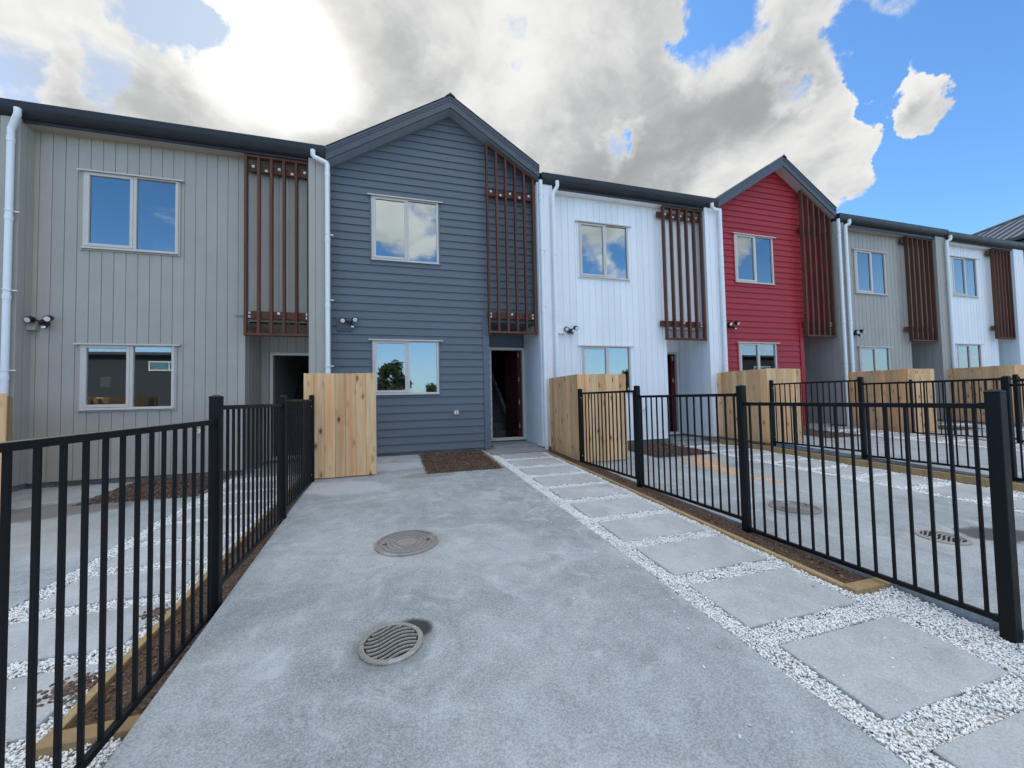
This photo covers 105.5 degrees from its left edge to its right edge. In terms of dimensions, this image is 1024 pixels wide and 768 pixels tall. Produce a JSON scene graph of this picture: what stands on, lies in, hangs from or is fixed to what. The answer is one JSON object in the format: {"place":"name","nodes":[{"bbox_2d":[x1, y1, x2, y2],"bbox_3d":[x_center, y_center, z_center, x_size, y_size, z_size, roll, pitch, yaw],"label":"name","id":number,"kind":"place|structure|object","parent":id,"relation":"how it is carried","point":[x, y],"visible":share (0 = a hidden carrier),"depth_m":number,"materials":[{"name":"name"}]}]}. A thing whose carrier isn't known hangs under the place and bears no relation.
{"place":"outdoors","nodes":[
{"label":"outdoors","id":0,"kind":"place"},
{"bbox_2d":[9,475,236,610],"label":"driveway","id":1,"kind":"structure","parent":0,"point":[20,543],"depth_m":4.43,"materials":[{"name":"concrete"}]},
{"bbox_2d":[71,474,230,505],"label":"bark mulch","id":2,"kind":"object","parent":1,"relation":"on","point":[115,493],"visible":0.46,"depth_m":5.95,"materials":[{"name":"brown wood"}]},
{"bbox_2d":[5,474,300,767],"bbox_3d":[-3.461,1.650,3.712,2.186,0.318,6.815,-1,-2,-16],"label":"gravel","id":3,"kind":"structure","parent":0,"point":[16,669],"depth_m":2.73,"materials":[{"name":"white gravel"}]},
{"bbox_2d":[5,665,97,746],"bbox_3d":[-2.739,1.648,1.898,0.906,0.062,0.497,-1,-2,-16],"label":"paver","id":4,"kind":"object","parent":3,"relation":"on","point":[16,704],"visible":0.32,"depth_m":1.99,"materials":[{"name":"concrete"}]},
{"bbox_2d":[37,672,123,708],"bbox_3d":[-2.303,1.618,2.076,0.340,0.031,0.303,-2,-2,30],"label":"soil spill","id":5,"kind":"object","parent":3,"relation":"on","point":[70,687],"visible":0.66,"depth_m":2.07,"materials":[{"name":"brown soil"}]},
{"bbox_2d":[7,603,166,666],"bbox_3d":[-2.926,1.649,2.531,0.906,0.062,0.498,-1,-2,-16],"label":"paver","id":6,"kind":"object","parent":3,"relation":"on","point":[18,635],"visible":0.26,"depth_m":2.52,"materials":[{"name":"concrete"}]},
{"bbox_2d":[27,564,206,614],"bbox_3d":[-3.130,1.650,3.163,0.905,0.062,0.496,-1,-2,-16],"label":"paver","id":7,"kind":"object","parent":3,"relation":"on","point":[72,594],"visible":0.48,"depth_m":3.11,"materials":[{"name":"concrete"}]},
{"bbox_2d":[139,604,177,620],"bbox_3d":[-2.503,1.622,2.766,0.227,0.031,0.209,-1,-2,-16],"label":"soil spill","id":8,"kind":"object","parent":3,"relation":"on","point":[155,613],"visible":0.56,"depth_m":2.75,"materials":[{"name":"brown soil"}]},
{"bbox_2d":[93,537,230,571],"bbox_3d":[-3.313,1.651,3.775,0.906,0.062,0.496,-1,-2,-16],"label":"paver","id":9,"kind":"object","parent":3,"relation":"on","point":[128,562],"visible":0.48,"depth_m":3.72,"materials":[{"name":"concrete"}]},
{"bbox_2d":[140,517,254,542],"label":"paver","id":10,"kind":"object","parent":3,"relation":"on","point":[168,532],"visible":0.4,"depth_m":4.35,"materials":[{"name":"concrete"}]},
{"bbox_2d":[177,502,266,520],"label":"paver","id":11,"kind":"object","parent":3,"relation":"on","point":[179,518],"visible":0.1,"depth_m":5.01,"materials":[{"name":"concrete"}]},
{"bbox_2d":[198,490,276,505],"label":"paver","id":12,"kind":"object","parent":3,"relation":"on","point":[224,499],"visible":0.22,"depth_m":5.61,"materials":[{"name":"concrete"}]},
{"bbox_2d":[223,480,288,491],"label":"paver","id":13,"kind":"object","parent":3,"relation":"on","point":[230,488],"visible":0.1,"depth_m":6.21,"materials":[{"name":"concrete"}]},
{"bbox_2d":[69,481,302,728],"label":"soil","id":14,"kind":"structure","parent":0,"point":[90,715],"depth_m":2.34,"materials":[{"name":"brown soil"}]},
{"bbox_2d":[103,450,911,767],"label":"driveway","id":15,"kind":"structure","parent":0,"point":[521,658],"depth_m":2.04,"materials":[{"name":"concrete"}]},
{"bbox_2d":[358,622,422,665],"bbox_3d":[-0.686,1.477,2.212,0.356,0.034,0.356,-1,0,-16],"label":"drain grate","id":16,"kind":"object","parent":15,"relation":"on","point":[390,644],"visible":0.94,"depth_m":2.19,"materials":[{"name":"metal"}]},
{"bbox_2d":[374,530,437,556],"bbox_3d":[-0.970,1.474,3.590,0.570,0.044,0.570,-1,0,-16],"label":"manhole cover","id":17,"kind":"object","parent":15,"relation":"on","point":[405,543],"visible":0.98,"depth_m":3.55,"materials":[{"name":"metal"}]},
{"bbox_2d":[418,449,502,473],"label":"bark mulch","id":18,"kind":"object","parent":15,"relation":"on","point":[434,454],"visible":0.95,"depth_m":7.10,"materials":[{"name":"brown wood"}]},
{"bbox_2d":[481,450,503,467],"bbox_3d":[-0.405,1.445,7.458,0.035,0.150,1.751,-1,-2,-17],"label":"timber edging","id":19,"kind":"object","parent":15,"relation":"on","point":[491,458],"visible":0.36,"depth_m":7.28,"materials":[{"name":"brown wood"}]},
{"bbox_2d":[0,0,1023,234],"label":"sky","id":20,"kind":"structure","parent":0,"point":[904,111],"materials":[{"name":"white"}]},
{"bbox_2d":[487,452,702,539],"bbox_3d":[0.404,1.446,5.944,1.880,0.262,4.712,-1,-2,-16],"label":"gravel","id":21,"kind":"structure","parent":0,"point":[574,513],"depth_m":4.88,"materials":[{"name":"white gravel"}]},
{"bbox_2d":[628,442,713,457],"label":"bark mulch","id":22,"kind":"object","parent":0,"point":[667,449],"visible":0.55,"depth_m":8.41,"materials":[{"name":"brown wood"}]},
{"bbox_2d":[549,449,868,583],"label":"soil","id":23,"kind":"structure","parent":0,"point":[794,555],"depth_m":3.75,"materials":[{"name":"brown soil"}]},
{"bbox_2d":[483,451,1023,767],"bbox_3d":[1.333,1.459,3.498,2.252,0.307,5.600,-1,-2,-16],"label":"gravel","id":24,"kind":"structure","parent":0,"point":[945,724],"depth_m":2.19,"materials":[{"name":"white gravel"}]},
{"bbox_2d":[499,452,549,459],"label":"paver","id":25,"kind":"object","parent":24,"relation":"on","point":[522,455],"visible":0.64,"depth_m":7.69,"materials":[{"name":"concrete"}]},
{"bbox_2d":[508,458,563,466],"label":"paver","id":26,"kind":"object","parent":24,"relation":"on","point":[527,462],"visible":0.72,"depth_m":7.04,"materials":[{"name":"concrete"}]},
{"bbox_2d":[519,465,580,475],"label":"paver","id":27,"kind":"object","parent":24,"relation":"on","point":[560,469],"visible":0.64,"depth_m":6.41,"materials":[{"name":"concrete"}]},
{"bbox_2d":[533,473,601,486],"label":"paver","id":28,"kind":"object","parent":24,"relation":"on","point":[547,481],"visible":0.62,"depth_m":5.80,"materials":[{"name":"concrete"}]},
{"bbox_2d":[549,483,626,499],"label":"paver","id":29,"kind":"object","parent":24,"relation":"on","point":[578,492],"visible":0.72,"depth_m":5.17,"materials":[{"name":"concrete"}]},
{"bbox_2d":[571,497,660,517],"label":"paver","id":30,"kind":"object","parent":24,"relation":"on","point":[601,508],"visible":0.74,"depth_m":4.52,"materials":[{"name":"concrete"}]},
{"bbox_2d":[599,513,704,542],"bbox_3d":[1.401,1.456,3.939,0.906,0.066,0.497,-1,-2,-16],"label":"paver","id":31,"kind":"object","parent":24,"relation":"on","point":[625,530],"visible":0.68,"depth_m":3.90,"materials":[{"name":"concrete"}]},
{"bbox_2d":[636,536,766,577],"bbox_3d":[1.597,1.460,3.315,0.906,0.066,0.497,-1,-2,-16],"label":"paver","id":32,"kind":"object","parent":24,"relation":"on","point":[717,552],"visible":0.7,"depth_m":3.27,"materials":[{"name":"concrete"}]},
{"bbox_2d":[690,568,856,630],"bbox_3d":[1.782,1.464,2.687,0.906,0.066,0.498,-1,-2,-16],"label":"paver","id":33,"kind":"object","parent":24,"relation":"on","point":[776,601],"visible":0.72,"depth_m":2.64,"materials":[{"name":"concrete"}]},
{"bbox_2d":[780,616,1009,722],"bbox_3d":[1.990,1.467,2.054,0.908,0.066,0.500,-1,-2,-16],"label":"paver","id":34,"kind":"object","parent":24,"relation":"on","point":[870,684],"visible":0.78,"depth_m":2.00,"materials":[{"name":"concrete"}]},
{"bbox_2d":[933,711,1023,767],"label":"paver","id":35,"kind":"object","parent":24,"relation":"on","point":[999,744],"visible":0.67,"depth_m":1.55,"materials":[{"name":"concrete"}]},
{"bbox_2d":[591,446,1023,639],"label":"driveway","id":36,"kind":"structure","parent":0,"point":[970,558],"depth_m":3.92,"materials":[{"name":"concrete"}]},
{"bbox_2d":[673,455,790,485],"bbox_3d":[3.469,1.440,6.797,1.314,0.072,2.737,-1,-2,7],"label":"sawdust","id":37,"kind":"object","parent":36,"relation":"on","point":[732,472],"visible":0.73,"depth_m":6.76},
{"bbox_2d":[768,500,821,514],"bbox_3d":[3.228,1.420,4.450,0.500,0.044,0.500,-1,-1,-16],"label":"manhole cover","id":38,"kind":"object","parent":36,"relation":"on","point":[792,507],"visible":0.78,"depth_m":4.42,"materials":[{"name":"metal"}]},
{"bbox_2d":[915,530,972,545],"bbox_3d":[3.896,1.395,3.520,0.350,0.034,0.350,-1,-1,-16],"label":"drain grate","id":39,"kind":"object","parent":36,"relation":"on","point":[945,537],"visible":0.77,"depth_m":3.50,"materials":[{"name":"metal"}]},
{"bbox_2d":[679,444,1023,512],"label":"gravel","id":40,"kind":"structure","parent":0,"point":[987,500],"depth_m":5.81,"materials":[{"name":"white gravel"}]},
{"bbox_2d":[708,438,1023,483],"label":"soil","id":41,"kind":"structure","parent":0,"point":[885,463],"depth_m":6.52,"materials":[{"name":"brown soil"}]},
{"bbox_2d":[723,428,1023,481],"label":"driveway","id":42,"kind":"structure","parent":0,"point":[962,455],"depth_m":7.24,"materials":[{"name":"concrete"}]},
{"bbox_2d":[803,427,859,437],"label":"bark mulch","id":43,"kind":"object","parent":42,"relation":"on","point":[811,429],"visible":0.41,"depth_m":9.57,"materials":[{"name":"brown soil"}]},
{"bbox_2d":[922,425,1023,442],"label":"driveway","id":44,"kind":"structure","parent":0,"point":[963,432],"depth_m":9.69,"materials":[{"name":"concrete"}]},
{"bbox_2d":[937,423,984,430],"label":"bark mulch","id":45,"kind":"object","parent":44,"relation":"on","point":[958,428],"visible":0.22,"depth_m":10.63,"materials":[{"name":"brown soil"}]},
{"bbox_2d":[942,423,1023,430],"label":"gravel","id":46,"kind":"structure","parent":0,"point":[971,424],"depth_m":11.51,"materials":[{"name":"grey gravel"}]},
{"bbox_2d":[956,421,1023,425],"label":"driveway","id":47,"kind":"structure","parent":0,"point":[979,422],"depth_m":11.90,"materials":[{"name":"concrete"}]},
{"bbox_3d":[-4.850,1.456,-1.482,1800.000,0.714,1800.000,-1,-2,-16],"label":"ground","id":48,"kind":"structure","parent":0,"visible":0},
{"bbox_2d":[0,393,13,493],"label":"timber screen","id":49,"kind":"object","parent":48,"relation":"on","point":[6,403],"visible":0.45,"depth_m":4.98,"materials":[{"name":"brown wood"}]},
{"bbox_2d":[0,395,314,767],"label":"metal fence","id":50,"kind":"object","parent":48,"relation":"on","point":[303,421],"visible":0.98,"depth_m":1.90,"materials":[{"name":"black metal"}]},
{"bbox_2d":[0,98,333,491],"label":"town house","id":51,"kind":"structure","parent":48,"relation":"on","point":[154,273],"depth_m":6.91,"materials":[{"name":"grey paint"}]},
{"bbox_2d":[73,343,179,412],"bbox_3d":[-6.570,-0.108,6.694,1.470,1.157,0.138,-1,-2,-16],"label":"window","id":52,"kind":"structure","parent":51,"relation":"in","point":[82,369],"depth_m":6.64,"materials":[{"name":"white plastic"}]},
{"bbox_2d":[76,168,184,256],"bbox_3d":[-6.615,-2.954,6.804,1.503,1.379,0.138,-1,-2,-16],"label":"window","id":53,"kind":"structure","parent":51,"relation":"in","point":[85,217],"depth_m":6.76,"materials":[{"name":"white plastic"}]},
{"bbox_2d":[36,477,300,760],"bbox_3d":[-2.739,1.669,4.488,0.456,0.348,5.725,-1,-2,-17],"label":"timber edging","id":54,"kind":"object","parent":48,"relation":"on","point":[44,745],"visible":0.13,"depth_m":1.86,"materials":[{"name":"brown wood"}]},
{"bbox_2d":[304,373,376,478],"bbox_3d":[-2.892,0.720,6.829,1.045,1.719,1.578,-1,-2,-16],"label":"timber screen","id":55,"kind":"object","parent":48,"relation":"on","point":[344,401],"visible":0.8,"depth_m":6.09,"materials":[{"name":"brown wood"}]},
{"bbox_2d":[325,92,549,456],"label":"town house","id":56,"kind":"structure","parent":48,"relation":"on","point":[433,289],"depth_m":8.32,"materials":[{"name":"blue paint"}]},
{"bbox_2d":[367,193,442,266],"bbox_3d":[-2.203,-3.173,8.104,1.503,1.379,0.138,-1,-2,-16],"label":"window","id":57,"kind":"structure","parent":56,"relation":"in","point":[372,197],"depth_m":8.06,"materials":[{"name":"white metal"}]},
{"bbox_2d":[368,339,442,396],"bbox_3d":[-2.158,-0.327,7.994,1.470,1.157,0.138,-1,-2,-16],"label":"window","id":58,"kind":"structure","parent":56,"relation":"in","point":[406,392],"depth_m":7.95,"materials":[{"name":"white metal"}]},
{"bbox_2d":[504,351,521,435],"bbox_3d":[-0.007,0.251,9.981,0.115,2.105,0.842,0,-2,-26],"label":"door","id":59,"kind":"structure","parent":56,"relation":"in","point":[513,407],"depth_m":9.93,"materials":[{"name":"red paint"}]},
{"bbox_2d":[549,374,627,461],"bbox_3d":[1.500,0.714,8.114,1.027,1.748,1.578,-1,-2,-16],"label":"timber screen","id":60,"kind":"object","parent":48,"relation":"on","point":[564,424],"visible":0.63,"depth_m":7.44,"materials":[{"name":"brown wood"}]},
{"bbox_2d":[524,172,727,448],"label":"town house","id":61,"kind":"structure","parent":48,"relation":"on","point":[634,286],"depth_m":9.64,"materials":[{"name":"white paint"}]},
{"bbox_2d":[575,220,631,281],"bbox_3d":[2.220,-3.178,9.399,1.503,1.379,0.138,-1,-2,-16],"label":"window","id":62,"kind":"structure","parent":61,"relation":"in","point":[578,222],"depth_m":9.36,"materials":[{"name":"white metal"}]},
{"bbox_2d":[578,345,634,393],"bbox_3d":[2.265,-0.332,9.289,1.470,1.157,0.138,-1,-2,-16],"label":"window","id":63,"kind":"structure","parent":61,"relation":"in","point":[582,347],"depth_m":9.27,"materials":[{"name":"glass"}]},
{"bbox_2d":[667,355,676,430],"bbox_3d":[4.375,0.265,11.268,0.052,2.145,0.842,0,-2,-26],"label":"door","id":64,"kind":"structure","parent":61,"relation":"in","point":[670,358],"depth_m":10.97,"materials":[{"name":"red paint"}]},
{"bbox_2d":[544,451,890,595],"bbox_3d":[1.629,1.466,5.603,0.345,0.403,6.054,-1,-2,-17],"label":"timber edging","id":65,"kind":"object","parent":48,"relation":"on","point":[870,585],"visible":0.4,"depth_m":3.16,"materials":[{"name":"brown wood"}]},
{"bbox_2d":[717,368,803,445],"bbox_3d":[5.849,0.548,9.394,0.987,1.728,1.578,-1,-2,-16],"label":"timber screen","id":66,"kind":"object","parent":48,"relation":"on","point":[755,382],"visible":0.63,"depth_m":8.75,"materials":[{"name":"brown wood"}]},
{"bbox_2d":[716,154,856,429],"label":"town house","id":67,"kind":"structure","parent":48,"relation":"on","point":[778,213],"depth_m":10.91,"materials":[{"name":"red paint"}]},
{"bbox_2d":[732,232,775,286],"bbox_3d":[6.654,-3.399,10.706,1.503,1.379,0.138,-1,-2,-16],"label":"window","id":68,"kind":"structure","parent":67,"relation":"in","point":[753,257],"depth_m":10.68,"materials":[{"name":"clear glass"}]},
{"bbox_2d":[737,342,779,370],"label":"window","id":69,"kind":"structure","parent":67,"relation":"in","point":[751,355],"depth_m":10.57,"materials":[{"name":"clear glass"}]},
{"bbox_2d":[577,385,1022,649],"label":"metal fence","id":70,"kind":"object","parent":48,"relation":"on","point":[1008,618],"visible":0.97,"depth_m":2.91,"materials":[{"name":"black metal"}]},
{"bbox_2d":[711,438,1023,492],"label":"timber edging","id":71,"kind":"object","parent":48,"relation":"on","point":[971,480],"visible":0.46,"depth_m":6.24,"materials":[{"name":"brown wood"}]},
{"bbox_2d":[803,213,959,425],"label":"town house","id":72,"kind":"structure","parent":48,"relation":"on","point":[895,295],"depth_m":12.08,"materials":[{"name":"grey paint"}]},
{"bbox_2d":[852,248,887,296],"bbox_3d":[11.031,-3.406,11.987,1.503,1.379,0.138,-1,-2,-16],"label":"window","id":73,"kind":"structure","parent":72,"relation":"in","point":[870,273],"depth_m":11.96,"materials":[{"name":"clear glass"}]},
{"bbox_2d":[857,346,892,371],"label":"window","id":74,"kind":"structure","parent":72,"relation":"in","point":[871,358],"depth_m":11.85,"materials":[{"name":"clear glass"}]},
{"bbox_2d":[848,369,937,432],"bbox_3d":[10.263,0.501,10.687,1.028,1.727,1.578,-1,-2,-16],"label":"timber screen","id":75,"kind":"object","parent":48,"relation":"on","point":[896,375],"visible":0.59,"depth_m":10.09,"materials":[{"name":"brown wood"}]},
{"bbox_2d":[769,376,1023,480],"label":"metal fence","id":76,"kind":"object","parent":48,"relation":"on","point":[1007,385],"visible":0.88,"depth_m":6.38,"materials":[{"name":"black metal"}]},
{"bbox_2d":[855,428,1023,444],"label":"timber edging","id":77,"kind":"object","parent":48,"relation":"on","point":[934,435],"visible":0.17,"depth_m":9.15,"materials":[{"name":"brown wood"}]},
{"bbox_2d":[909,374,1023,442],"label":"metal fence","id":78,"kind":"object","parent":48,"relation":"on","point":[1015,379],"visible":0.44,"depth_m":8.87,"materials":[{"name":"black metal"}]},
{"bbox_2d":[945,231,1023,367],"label":"town house","id":79,"kind":"structure","parent":48,"relation":"on","point":[985,282],"depth_m":13.46,"materials":[{"name":"white paint"}]},
{"bbox_2d":[949,255,978,298],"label":"window","id":80,"kind":"structure","parent":79,"relation":"in","point":[963,270],"depth_m":13.25,"materials":[{"name":"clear glass"}]},
{"bbox_2d":[955,343,983,367],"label":"window","id":81,"kind":"structure","parent":79,"relation":"in","point":[967,355],"depth_m":13.15,"materials":[{"name":"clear glass"}]},
{"bbox_2d":[948,365,1023,425],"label":"timber screen","id":82,"kind":"object","parent":48,"relation":"on","point":[985,372],"visible":0.46,"depth_m":11.79,"materials":[{"name":"brown wood"}]},
{"bbox_2d":[971,214,1023,257],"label":"town house","id":83,"kind":"structure","parent":48,"relation":"on","point":[1011,229],"depth_m":17.95,"materials":[{"name":"grey paint"}]},
{"bbox_2d":[1018,376,1023,422],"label":"metal fence","id":84,"kind":"object","parent":48,"relation":"on","point":[1021,399],"visible":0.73,"depth_m":11.06,"materials":[{"name":"black metal"}]},
{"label":"gravel bed","id":85,"kind":"structure","parent":0,"visible":0},
{"bbox_2d":[846,430,882,433],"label":"paver","id":86,"kind":"object","parent":85,"relation":"on","point":[873,431],"visible":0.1,"depth_m":9.98,"materials":[{"name":"concrete"}]},
{"bbox_2d":[874,433,924,437],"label":"paver","id":87,"kind":"object","parent":85,"relation":"on","point":[902,434],"visible":0.48,"depth_m":9.26,"materials":[{"name":"concrete"}]},
{"bbox_2d":[817,428,1023,451],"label":"gravel","id":88,"kind":"structure","parent":85,"relation":"on","point":[841,430],"depth_m":8.91,"materials":[{"name":"white gravel"}]},
{"bbox_2d":[910,436,962,441],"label":"paver","id":89,"kind":"object","parent":85,"relation":"on","point":[940,439],"visible":0.24,"depth_m":8.72,"materials":[{"name":"concrete"}]},
{"bbox_2d":[954,441,986,446],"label":"paver","id":90,"kind":"object","parent":85,"relation":"on","point":[983,443],"visible":0.3,"depth_m":8.04,"materials":[{"name":"concrete"}]},
{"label":"gravel bed","id":91,"kind":"structure","parent":0,"visible":0},
{"bbox_2d":[697,445,737,450],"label":"paver","id":92,"kind":"object","parent":91,"relation":"on","point":[723,447],"visible":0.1,"depth_m":8.78,"materials":[{"name":"concrete"}]},
{"bbox_2d":[720,449,770,455],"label":"paver","id":93,"kind":"object","parent":91,"relation":"on","point":[754,452],"visible":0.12,"depth_m":8.11,"materials":[{"name":"concrete"}]},
{"bbox_2d":[749,454,802,460],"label":"paver","id":94,"kind":"object","parent":91,"relation":"on","point":[777,457],"visible":0.5,"depth_m":7.49,"materials":[{"name":"concrete"}]},
{"bbox_2d":[777,459,842,467],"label":"paver","id":95,"kind":"object","parent":91,"relation":"on","point":[814,463],"visible":0.52,"depth_m":6.86,"materials":[{"name":"concrete"}]},
{"bbox_2d":[816,466,886,476],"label":"paver","id":96,"kind":"object","parent":91,"relation":"on","point":[846,471],"visible":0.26,"depth_m":6.22,"materials":[{"name":"concrete"}]},
{"bbox_2d":[861,474,944,486],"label":"paver","id":97,"kind":"object","parent":91,"relation":"on","point":[902,480],"visible":0.64,"depth_m":5.60,"materials":[{"name":"concrete"}]},
{"bbox_2d":[920,484,1015,500],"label":"paver","id":98,"kind":"object","parent":91,"relation":"on","point":[964,491],"visible":0.6,"depth_m":4.98,"materials":[{"name":"concrete"}]},
{"bbox_2d":[1014,498,1023,511],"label":"paver","id":99,"kind":"object","parent":91,"relation":"on","point":[1018,504],"visible":0.25,"depth_m":4.42,"materials":[{"name":"concrete"}]}
]}

